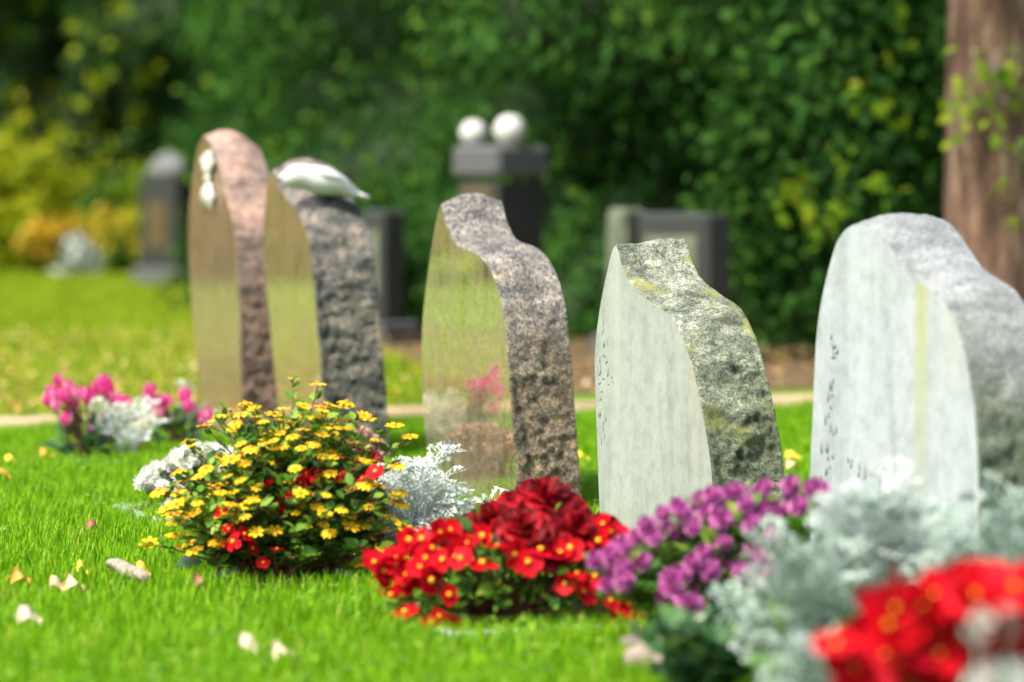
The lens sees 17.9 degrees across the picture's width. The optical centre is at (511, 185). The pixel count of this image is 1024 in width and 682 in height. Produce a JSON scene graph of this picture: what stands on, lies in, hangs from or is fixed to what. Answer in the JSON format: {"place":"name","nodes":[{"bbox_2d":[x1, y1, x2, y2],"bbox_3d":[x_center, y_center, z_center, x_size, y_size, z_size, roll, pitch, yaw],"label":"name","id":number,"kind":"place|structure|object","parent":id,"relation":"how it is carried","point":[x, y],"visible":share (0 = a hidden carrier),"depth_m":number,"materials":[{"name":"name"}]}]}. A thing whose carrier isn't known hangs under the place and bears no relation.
{"place":"outdoors","nodes":[
{"label":"outdoors","id":0,"kind":"place"},
{"bbox_2d":[0,393,813,429],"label":"gravel path","id":1,"kind":"structure","parent":0,"point":[586,404],"depth_m":11.47,"materials":[{"name":"beige gravel"}]},
{"bbox_2d":[0,274,838,681],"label":"lawn","id":2,"kind":"structure","parent":0,"point":[592,396],"depth_m":11.48,"materials":[{"name":"green plant"}]},
{"bbox_2d":[3,454,17,462],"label":"fallen leaf","id":3,"kind":"object","parent":2,"relation":"on","point":[7,456],"visible":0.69,"depth_m":9.09,"materials":[{"name":"yellow plant"}]},
{"bbox_2d":[6,567,30,584],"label":"fallen leaf","id":4,"kind":"object","parent":2,"relation":"on","point":[16,574],"visible":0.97,"depth_m":6.39,"materials":[{"name":"plant"}]},
{"bbox_2d":[14,605,42,624],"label":"fallen leaf","id":5,"kind":"object","parent":2,"relation":"on","point":[22,609],"visible":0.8,"depth_m":5.81,"materials":[{"name":"beige plant"}]},
{"bbox_2d":[39,448,53,456],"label":"fallen leaf","id":6,"kind":"object","parent":2,"relation":"on","point":[42,451],"visible":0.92,"depth_m":9.33,"materials":[{"name":"yellow plant"}]},
{"bbox_2d":[12,209,83,274],"bbox_3d":[-4.081,0.536,28.800,0.678,0.672,0.595,0,0,0],"label":"flowering bush","id":7,"kind":"object","parent":2,"relation":"on","point":[42,241],"visible":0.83,"depth_m":28.66,"materials":[{"name":"yellow plant"}]},
{"bbox_2d":[0,112,105,273],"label":"garden shrub","id":8,"kind":"object","parent":2,"relation":"on","point":[31,185],"visible":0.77,"depth_m":29.29,"materials":[{"name":"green plant"}]},
{"bbox_2d":[49,575,63,590],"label":"fallen leaf","id":9,"kind":"object","parent":2,"relation":"on","point":[54,580],"visible":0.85,"depth_m":6.27,"materials":[{"name":"beige plant"}]},
{"bbox_2d":[62,573,84,590],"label":"fallen leaf","id":10,"kind":"object","parent":2,"relation":"on","point":[70,581],"visible":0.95,"depth_m":6.28,"materials":[{"name":"beige plant"}]},
{"bbox_2d":[48,230,106,277],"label":"pale plant","id":11,"kind":"object","parent":2,"relation":"on","point":[79,257],"visible":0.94,"depth_m":28.14,"materials":[{"name":"grey plant"}]},
{"bbox_2d":[74,559,87,573],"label":"fallen leaf","id":12,"kind":"object","parent":2,"relation":"on","point":[79,562],"visible":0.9,"depth_m":6.54,"materials":[{"name":"yellow plant"}]},
{"bbox_2d":[86,519,101,532],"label":"fallen leaf","id":13,"kind":"object","parent":2,"relation":"on","point":[90,521],"visible":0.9,"depth_m":7.31,"materials":[{"name":"plant"}]},
{"bbox_2d":[62,172,139,227],"bbox_3d":[-3.918,0.386,30.457,1.217,1.034,0.844,0,0,0],"label":"garden shrub","id":14,"kind":"object","parent":2,"relation":"on","point":[90,199],"visible":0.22,"depth_m":30.42,"materials":[{"name":"green plant"}]},
{"bbox_2d":[73,203,139,274],"bbox_3d":[-3.598,0.527,28.978,0.755,0.750,0.673,0,0,30],"label":"flowering bush","id":15,"kind":"object","parent":2,"relation":"on","point":[112,239],"visible":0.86,"depth_m":28.81,"materials":[{"name":"yellow plant"}]},
{"bbox_2d":[83,200,140,270],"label":"garden shrub","id":16,"kind":"object","parent":2,"relation":"on","point":[135,219],"visible":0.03,"depth_m":29.53,"materials":[{"name":"yellow plant"}]},
{"bbox_2d":[0,0,229,123],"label":"tree","id":17,"kind":"object","parent":2,"relation":"on","point":[9,33],"visible":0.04,"depth_m":33.18,"materials":[{"name":"green plant"}]},
{"bbox_2d":[0,0,230,208],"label":"dark hedge","id":18,"kind":"object","parent":2,"relation":"on","point":[105,75],"visible":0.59,"depth_m":32.92,"materials":[{"name":"green plant"}]},
{"bbox_2d":[106,558,149,582],"bbox_3d":[-0.760,0.767,6.475,0.030,0.034,0.284,0,0,-21],"label":"bark piece","id":19,"kind":"object","parent":2,"relation":"on","point":[117,563],"visible":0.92,"depth_m":6.46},
{"bbox_2d":[96,144,189,213],"bbox_3d":[-3.142,0.261,30.750,1.534,1.314,1.150,0,0,0],"label":"garden shrub","id":20,"kind":"object","parent":2,"relation":"on","point":[134,182],"visible":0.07,"depth_m":30.68,"materials":[{"name":"green plant"}]},
{"bbox_2d":[137,561,150,573],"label":"fallen leaf","id":21,"kind":"object","parent":2,"relation":"on","point":[141,564],"visible":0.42,"depth_m":6.51,"materials":[{"name":"yellow plant"}]},
{"bbox_2d":[113,502,189,527],"bbox_3d":[-0.768,0.807,7.778,0.280,0.066,0.400,0,0,-21],"label":"planter rim","id":22,"kind":"object","parent":2,"relation":"on","point":[135,511],"visible":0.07,"depth_m":7.78,"materials":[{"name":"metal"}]},
{"bbox_2d":[133,440,237,510],"bbox_3d":[-0.795,0.716,7.957,0.299,0.191,0.222,0,0,-30],"label":"chrysanthemum","id":23,"kind":"object","parent":22,"relation":"in","point":[150,475],"visible":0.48,"depth_m":7.92,"materials":[{"name":"white plant"}]},
{"bbox_2d":[132,152,192,285],"bbox_3d":[-2.724,0.292,25.800,0.320,1.115,0.591,0,0,-42],"label":"gravestone","id":24,"kind":"object","parent":2,"relation":"on","point":[165,193],"visible":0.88,"depth_m":25.67,"materials":[{"name":"grey stone"}]},
{"bbox_2d":[142,382,213,449],"bbox_3d":[-1.010,0.699,9.785,0.238,0.228,0.226,0,0,0],"label":"cyclamen","id":25,"kind":"object","parent":2,"relation":"on","point":[178,422],"visible":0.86,"depth_m":9.74,"materials":[{"name":"pink plant"}]},
{"bbox_2d":[172,379,215,443],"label":"silver plant","id":26,"kind":"object","parent":2,"relation":"on","point":[192,409],"visible":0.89,"depth_m":9.78,"materials":[{"name":"plant"}]},
{"bbox_2d":[191,571,206,586],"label":"fallen leaf","id":27,"kind":"object","parent":2,"relation":"on","point":[196,576],"visible":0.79,"depth_m":6.32,"materials":[{"name":"plant"}]},
{"bbox_2d":[0,267,422,416],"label":"grass","id":28,"kind":"structure","parent":2,"relation":"on","point":[46,293],"depth_m":16.74,"materials":[{"name":"green plant"}]},
{"bbox_2d":[188,130,278,438],"bbox_3d":[-0.861,0.371,10.299,0.165,1.099,0.626,0,0,-21],"label":"headstone","id":29,"kind":"object","parent":2,"relation":"on","point":[231,319],"visible":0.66,"depth_m":10.18,"materials":[{"name":"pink stone"}]},
{"bbox_2d":[198,149,215,211],"bbox_3d":[-0.968,-0.016,10.314,0.021,0.197,0.184,0,0,-21],"label":"bouquet ornament","id":30,"kind":"object","parent":29,"relation":"attached to","point":[207,194],"visible":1,"depth_m":10.29,"materials":[{"name":"beige paint"}]},
{"bbox_2d":[237,634,256,653],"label":"fallen leaf","id":31,"kind":"object","parent":2,"relation":"on","point":[244,638],"visible":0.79,"depth_m":5.45,"materials":[{"name":"beige plant"}]},
{"bbox_2d":[265,640,294,659],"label":"fallen leaf","id":32,"kind":"object","parent":2,"relation":"on","point":[276,644],"visible":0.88,"depth_m":5.37,"materials":[{"name":"beige plant"}]},
{"bbox_2d":[207,568,360,589],"bbox_3d":[-0.460,0.813,6.580,0.320,0.054,0.304,0,0,0],"label":"flower bowl","id":33,"kind":"object","parent":2,"relation":"on","point":[264,582],"visible":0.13,"depth_m":6.63,"materials":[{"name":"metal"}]},
{"bbox_2d":[174,464,383,580],"bbox_3d":[-0.486,0.682,6.543,0.290,0.261,0.419,0,0,-34],"label":"begonia","id":34,"kind":"object","parent":33,"relation":"in","point":[373,471],"visible":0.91,"depth_m":6.44,"materials":[{"name":"red plant"}]},
{"bbox_2d":[138,376,427,582],"bbox_3d":[-0.457,0.598,6.582,0.522,0.429,0.494,0,0,-35],"label":"flowering bush","id":35,"kind":"object","parent":33,"relation":"in","point":[306,534],"visible":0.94,"depth_m":6.50,"materials":[{"name":"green plant"}]},
{"bbox_2d":[264,158,388,458],"bbox_3d":[-0.546,0.419,9.528,0.190,1.003,0.607,0,0,-21],"label":"headstone","id":36,"kind":"object","parent":2,"relation":"on","point":[323,303],"visible":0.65,"depth_m":9.39,"materials":[{"name":"stone"}]},
{"bbox_2d":[277,163,370,200],"bbox_3d":[-0.547,-0.011,9.487,0.270,0.108,0.129,0,0,0],"label":"dove figurine","id":37,"kind":"object","parent":36,"relation":"on","point":[320,180],"visible":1,"depth_m":9.44,"materials":[{"name":"white paint"}]},
{"bbox_2d":[326,426,390,462],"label":"flowers","id":38,"kind":"object","parent":2,"relation":"on","point":[365,434],"visible":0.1,"depth_m":8.44,"materials":[{"name":"plant"}]},
{"bbox_2d":[337,450,442,527],"bbox_3d":[-0.315,0.696,7.204,0.340,0.234,0.248,0,0,0],"label":"begonia","id":39,"kind":"object","parent":2,"relation":"on","point":[374,455],"visible":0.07,"depth_m":7.12,"materials":[{"name":"red plant"}]},
{"bbox_2d":[0,324,814,412],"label":"fallen leaves","id":40,"kind":"object","parent":2,"relation":"on","point":[414,366],"visible":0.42,"depth_m":13.32,"materials":[{"name":"yellow plant"}]},
{"bbox_2d":[0,439,838,681],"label":"clover","id":41,"kind":"object","parent":2,"relation":"on","point":[542,666],"visible":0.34,"depth_m":5.51,"materials":[{"name":"green plant"}]},
{"bbox_2d":[354,439,508,556],"bbox_3d":[-0.183,0.679,6.781,0.401,0.291,0.375,0,0,0],"label":"silver plant","id":42,"kind":"object","parent":2,"relation":"on","point":[427,507],"visible":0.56,"depth_m":6.73,"materials":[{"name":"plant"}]},
{"bbox_2d":[0,396,992,681],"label":"grass","id":43,"kind":"structure","parent":2,"relation":"on","point":[42,524],"depth_m":5.90,"materials":[{"name":"green plant"}]},
{"bbox_2d":[453,145,547,251],"bbox_3d":[-0.055,0.330,15.400,0.397,1.039,0.397,0,0,-42],"label":"gravestone","id":44,"kind":"object","parent":2,"relation":"on","point":[522,202],"visible":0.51,"depth_m":15.29,"materials":[{"name":"grey stone"}]},
{"bbox_2d":[460,120,486,145],"bbox_3d":[-0.184,-0.249,15.500,0.128,0.128,0.128,0,0,0],"label":"stone ball","id":45,"kind":"object","parent":44,"relation":"on","point":[473,132],"visible":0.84,"depth_m":15.46,"materials":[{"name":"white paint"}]},
{"bbox_2d":[494,115,524,144],"bbox_3d":[-0.011,-0.260,15.300,0.149,0.149,0.149,0,0,0],"label":"stone ball","id":46,"kind":"object","parent":44,"relation":"on","point":[509,129],"visible":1,"depth_m":15.25,"materials":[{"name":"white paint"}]},
{"bbox_2d":[422,193,580,499],"bbox_3d":[-0.033,0.470,8.184,0.165,0.901,0.701,0,0,-21],"label":"headstone","id":47,"kind":"object","parent":2,"relation":"on","point":[498,394],"visible":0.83,"depth_m":8.03,"materials":[{"name":"grey stone"}]},
{"bbox_2d":[382,598,631,640],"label":"soil","id":48,"kind":"structure","parent":2,"relation":"on","point":[443,630],"depth_m":5.89,"materials":[{"name":"soil"}]},
{"bbox_2d":[361,475,646,630],"bbox_3d":[-0.007,0.676,5.985,0.531,0.284,0.444,0,0,0],"label":"begonia","id":49,"kind":"object","parent":48,"relation":"in","point":[528,528],"visible":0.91,"depth_m":5.86,"materials":[{"name":"red plant"}]},
{"bbox_2d":[623,641,657,670],"bbox_3d":[0.222,0.767,5.283,0.086,0.055,0.068,0,0,0],"label":"pebble","id":50,"kind":"object","parent":2,"relation":"on","point":[640,650],"visible":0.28,"depth_m":5.26,"materials":[{"name":"beige stone"}]},
{"bbox_2d":[652,655,666,678],"bbox_3d":[0.262,0.769,5.224,0.080,0.052,0.064,0,0,0],"label":"pebble","id":51,"kind":"object","parent":2,"relation":"on","point":[657,658],"visible":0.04,"depth_m":5.22,"materials":[{"name":"beige stone"}]},
{"bbox_2d":[638,212,728,299],"bbox_3d":[0.770,0.485,14.600,0.260,0.729,0.555,0,0,-42],"label":"gravestone","id":52,"kind":"object","parent":2,"relation":"on","point":[705,236],"visible":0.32,"depth_m":14.44,"materials":[{"name":"grey stone"}]},
{"bbox_2d":[595,238,788,548],"bbox_3d":[0.386,0.519,7.113,0.170,0.802,0.673,0,0,-21],"label":"headstone","id":53,"kind":"object","parent":2,"relation":"on","point":[685,407],"visible":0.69,"depth_m":7.05,"materials":[{"name":"stone"}]},
{"bbox_2d":[627,604,768,681],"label":"leafy plant","id":54,"kind":"object","parent":2,"relation":"on","point":[694,648],"visible":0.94,"depth_m":4.96,"materials":[{"name":"green plant"}]},
{"bbox_2d":[583,472,830,656],"bbox_3d":[0.351,0.653,5.553,0.454,0.316,0.272,0,0,-19],"label":"chrysanthemum","id":55,"kind":"object","parent":2,"relation":"on","point":[709,538],"visible":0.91,"depth_m":5.53,"materials":[{"name":"purple plant"}]},
{"bbox_2d":[783,458,797,468],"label":"fallen leaf","id":56,"kind":"object","parent":2,"relation":"on","point":[790,463],"visible":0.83,"depth_m":8.94,"materials":[{"name":"beige plant"}]},
{"bbox_2d":[783,450,799,459],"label":"fallen leaf","id":57,"kind":"object","parent":2,"relation":"on","point":[790,453],"visible":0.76,"depth_m":9.24,"materials":[{"name":"yellow plant"}]},
{"bbox_2d":[757,631,833,681],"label":"silver plant","id":58,"kind":"object","parent":2,"relation":"on","point":[806,663],"visible":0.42,"depth_m":4.35,"materials":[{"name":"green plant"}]},
{"bbox_2d":[706,514,907,681],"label":"silver plant","id":59,"kind":"object","parent":2,"relation":"on","point":[816,593],"visible":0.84,"depth_m":4.98,"materials":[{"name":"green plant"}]},
{"bbox_2d":[745,455,989,623],"bbox_3d":[0.614,0.621,5.162,0.420,0.381,0.389,0,0,43],"label":"silver plant","id":60,"kind":"object","parent":2,"relation":"on","point":[900,520],"visible":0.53,"depth_m":5.12,"materials":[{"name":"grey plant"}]},
{"bbox_2d":[810,213,1023,622],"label":"headstone","id":61,"kind":"object","parent":2,"relation":"on","point":[919,356],"visible":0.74,"depth_m":6.01,"materials":[{"name":"stone"}]},
{"bbox_2d":[810,558,1023,681],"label":"begonia","id":62,"kind":"object","parent":2,"relation":"on","point":[904,630],"visible":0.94,"depth_m":3.96,"materials":[{"name":"red plant"}]},
{"bbox_2d":[903,469,1023,681],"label":"silver plant","id":63,"kind":"object","parent":2,"relation":"on","point":[998,523],"visible":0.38,"depth_m":4.99,"materials":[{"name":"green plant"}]},
{"bbox_2d":[937,0,1023,301],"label":"tree","id":64,"kind":"object","parent":2,"relation":"on","point":[982,117],"visible":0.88,"depth_m":13.02,"materials":[{"name":"brown plant"}]},
{"bbox_2d":[960,602,1023,681],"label":"silver plant","id":65,"kind":"object","parent":2,"relation":"on","point":[1010,609],"visible":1,"depth_m":3.71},
{"bbox_3d":[-1.171,0.813,9.524,0.300,0.054,0.400,0,0,-21],"label":"planter rim","id":66,"kind":"object","parent":2,"relation":"on","visible":0},
{"bbox_2d":[39,373,128,459],"bbox_3d":[-1.232,0.670,9.402,0.210,0.261,0.220,0,0,32],"label":"cyclamen","id":67,"kind":"object","parent":66,"relation":"in","point":[77,428],"visible":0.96,"depth_m":9.37,"materials":[{"name":"pink plant"}]},
{"bbox_2d":[85,373,152,449],"bbox_3d":[-1.197,0.681,9.706,0.220,0.243,0.228,0,0,41],"label":"cyclamen","id":68,"kind":"object","parent":66,"relation":"in","point":[103,385],"visible":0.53,"depth_m":9.68,"materials":[{"name":"pink plant"}]},
{"bbox_2d":[86,395,170,458],"bbox_3d":[-1.109,0.707,9.422,0.230,0.209,0.276,0,0,-44],"label":"silver plant","id":69,"kind":"object","parent":66,"relation":"in","point":[133,438],"visible":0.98,"depth_m":9.42,"materials":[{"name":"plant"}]},
{"bbox_2d":[382,332,815,392],"bbox_3d":[0.929,0.794,22.708,8.981,0.001,18.760,0,0,-20],"label":"soil bed","id":70,"kind":"object","parent":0,"point":[789,372],"depth_m":14.45,"materials":[{"name":"brown soil"}]},
{"bbox_2d":[362,210,418,344],"bbox_3d":[-0.649,0.486,16.400,0.260,0.728,0.282,0,0,-42],"label":"gravestone","id":71,"kind":"object","parent":70,"relation":"on","point":[386,228],"visible":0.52,"depth_m":16.31,"materials":[{"name":"grey stone"}]},
{"bbox_2d":[400,235,430,341],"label":"bush","id":72,"kind":"object","parent":70,"relation":"on","point":[415,274],"visible":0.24,"depth_m":16.46,"materials":[{"name":"green plant"}]},
{"bbox_2d":[138,0,947,347],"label":"tall hedge","id":73,"kind":"object","parent":70,"relation":"on","point":[380,102],"visible":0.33,"depth_m":17.60,"materials":[{"name":"green plant"}]},
{"bbox_2d":[591,208,644,358],"bbox_3d":[0.526,0.476,14.900,0.260,0.748,0.227,0,0,-42],"label":"gravestone","id":74,"kind":"object","parent":70,"relation":"on","point":[622,225],"visible":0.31,"depth_m":14.84,"materials":[{"name":"grey stone"}]},
{"bbox_2d":[665,0,947,359],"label":"leafy bush","id":75,"kind":"object","parent":70,"relation":"on","point":[839,121],"visible":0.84,"depth_m":14.75,"materials":[{"name":"green plant"}]},
{"bbox_2d":[619,632,641,649],"bbox_3d":[0.210,0.777,5.534,0.059,0.038,0.047,0,0,0],"label":"pebble","id":76,"kind":"object","parent":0,"point":[634,638],"visible":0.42,"depth_m":5.52,"materials":[{"name":"beige stone"}]}
]}

